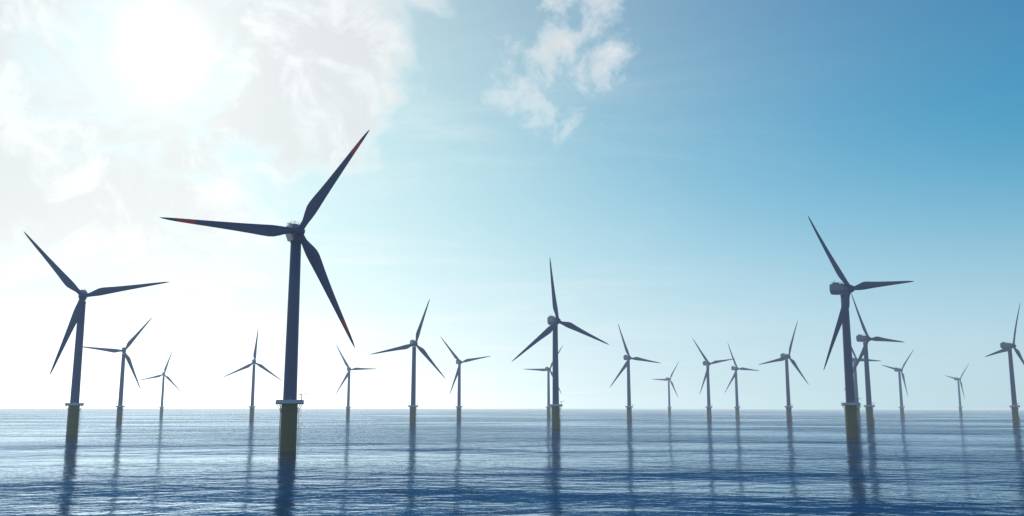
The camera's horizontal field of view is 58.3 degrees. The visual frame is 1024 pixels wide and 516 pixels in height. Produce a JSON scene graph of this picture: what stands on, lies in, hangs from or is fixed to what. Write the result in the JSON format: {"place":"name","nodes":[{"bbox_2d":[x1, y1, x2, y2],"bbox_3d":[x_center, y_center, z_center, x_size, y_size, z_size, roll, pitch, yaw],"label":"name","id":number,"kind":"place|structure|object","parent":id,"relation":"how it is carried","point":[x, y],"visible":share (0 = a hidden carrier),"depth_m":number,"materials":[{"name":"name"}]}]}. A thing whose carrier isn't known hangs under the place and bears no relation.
{"place":"outdoors","nodes":[
{"label":"outdoors","id":0,"kind":"place"},
{"bbox_2d":[0,409,1023,515],"bbox_3d":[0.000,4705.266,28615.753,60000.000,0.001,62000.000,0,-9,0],"label":"sea water","id":1,"kind":"structure","parent":0,"point":[528,462],"depth_m":320.44,"materials":[{"name":"blue liquid"}]},
{"bbox_2d":[24,232,167,438],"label":"wind turbine","id":2,"kind":"object","parent":1,"relation":"on","point":[74,405],"visible":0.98,"depth_m":583.89,"materials":[{"name":"paint"}]},
{"bbox_2d":[83,318,151,423],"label":"wind turbine","id":3,"kind":"object","parent":1,"relation":"on","point":[119,416],"visible":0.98,"depth_m":1149.08,"materials":[{"name":"paint"}]},
{"bbox_2d":[138,350,180,416],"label":"wind turbine","id":4,"kind":"object","parent":1,"relation":"on","point":[161,407],"visible":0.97,"depth_m":1946.14,"materials":[{"name":"paint"}]},
{"bbox_2d":[224,331,281,420],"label":"wind turbine","id":5,"kind":"object","parent":1,"relation":"on","point":[252,409],"visible":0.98,"depth_m":1434.36,"materials":[{"name":"paint"}]},
{"bbox_2d":[160,130,368,457],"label":"wind turbine","id":6,"kind":"object","parent":1,"relation":"on","point":[294,233],"visible":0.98,"depth_m":369.45,"materials":[{"name":"paint"}]},
{"bbox_2d":[335,345,373,418],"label":"wind turbine","id":7,"kind":"object","parent":1,"relation":"on","point":[348,406],"visible":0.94,"depth_m":1695.56,"materials":[{"name":"paint"}]},
{"bbox_2d":[372,299,444,425],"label":"wind turbine","id":8,"kind":"object","parent":1,"relation":"on","point":[413,344],"visible":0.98,"depth_m":1021.38,"materials":[{"name":"paint"}]},
{"bbox_2d":[440,336,489,420],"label":"wind turbine","id":9,"kind":"object","parent":1,"relation":"on","point":[458,374],"visible":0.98,"depth_m":1432.92,"materials":[{"name":"paint"}]},
{"bbox_2d":[526,347,561,418],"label":"wind turbine","id":10,"kind":"object","parent":1,"relation":"on","point":[548,370],"visible":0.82,"depth_m":1695.68,"materials":[{"name":"paint"}]},
{"bbox_2d":[513,260,608,431],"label":"wind turbine","id":11,"kind":"object","parent":1,"relation":"on","point":[553,323],"visible":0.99,"depth_m":753.30,"materials":[{"name":"paint"}]},
{"bbox_2d":[610,324,658,421],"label":"wind turbine","id":12,"kind":"object","parent":1,"relation":"on","point":[628,358],"visible":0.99,"depth_m":1311.65,"materials":[{"name":"paint"}]},
{"bbox_2d":[653,363,677,415],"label":"wind turbine","id":13,"kind":"object","parent":1,"relation":"on","point":[669,407],"visible":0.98,"depth_m":2280.62,"materials":[{"name":"paint"}]},
{"bbox_2d":[693,339,732,419],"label":"wind turbine","id":14,"kind":"object","parent":1,"relation":"on","point":[707,364],"visible":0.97,"depth_m":1478.64,"materials":[{"name":"paint"}]},
{"bbox_2d":[725,344,758,418],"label":"wind turbine","id":15,"kind":"object","parent":1,"relation":"on","point":[737,406],"visible":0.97,"depth_m":1665.33,"materials":[{"name":"paint"}]},
{"bbox_2d":[759,321,808,421],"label":"wind turbine","id":16,"kind":"object","parent":1,"relation":"on","point":[785,357],"visible":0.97,"depth_m":1275.51,"materials":[{"name":"paint"}]},
{"bbox_2d":[808,216,913,440],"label":"wind turbine","id":17,"kind":"object","parent":1,"relation":"on","point":[845,290],"visible":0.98,"depth_m":548.52,"materials":[{"name":"paint"}]},
{"bbox_2d":[844,348,879,420],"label":"wind turbine","id":18,"kind":"object","parent":1,"relation":"on","point":[854,358],"visible":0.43,"depth_m":1370.43,"materials":[{"name":"paint"}]},
{"bbox_2d":[851,293,902,426],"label":"wind turbine","id":19,"kind":"object","parent":1,"relation":"on","point":[869,406],"visible":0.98,"depth_m":947.26,"materials":[{"name":"paint"}]},
{"bbox_2d":[883,351,912,418],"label":"wind turbine","id":20,"kind":"object","parent":1,"relation":"on","point":[900,372],"visible":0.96,"depth_m":1728.23,"materials":[{"name":"paint"}]},
{"bbox_2d":[945,364,968,415],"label":"wind turbine","id":21,"kind":"object","parent":1,"relation":"on","point":[957,379],"visible":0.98,"depth_m":2280.29,"materials":[{"name":"paint"}]},
{"bbox_2d":[985,305,1023,424],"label":"wind turbine","id":22,"kind":"object","parent":1,"relation":"on","point":[1008,347],"visible":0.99,"depth_m":1055.88,"materials":[{"name":"paint"}]},
{"bbox_2d":[0,0,1023,408],"label":"sky","id":23,"kind":"structure","parent":0,"point":[669,161],"materials":[{"name":"blue"}]}
]}

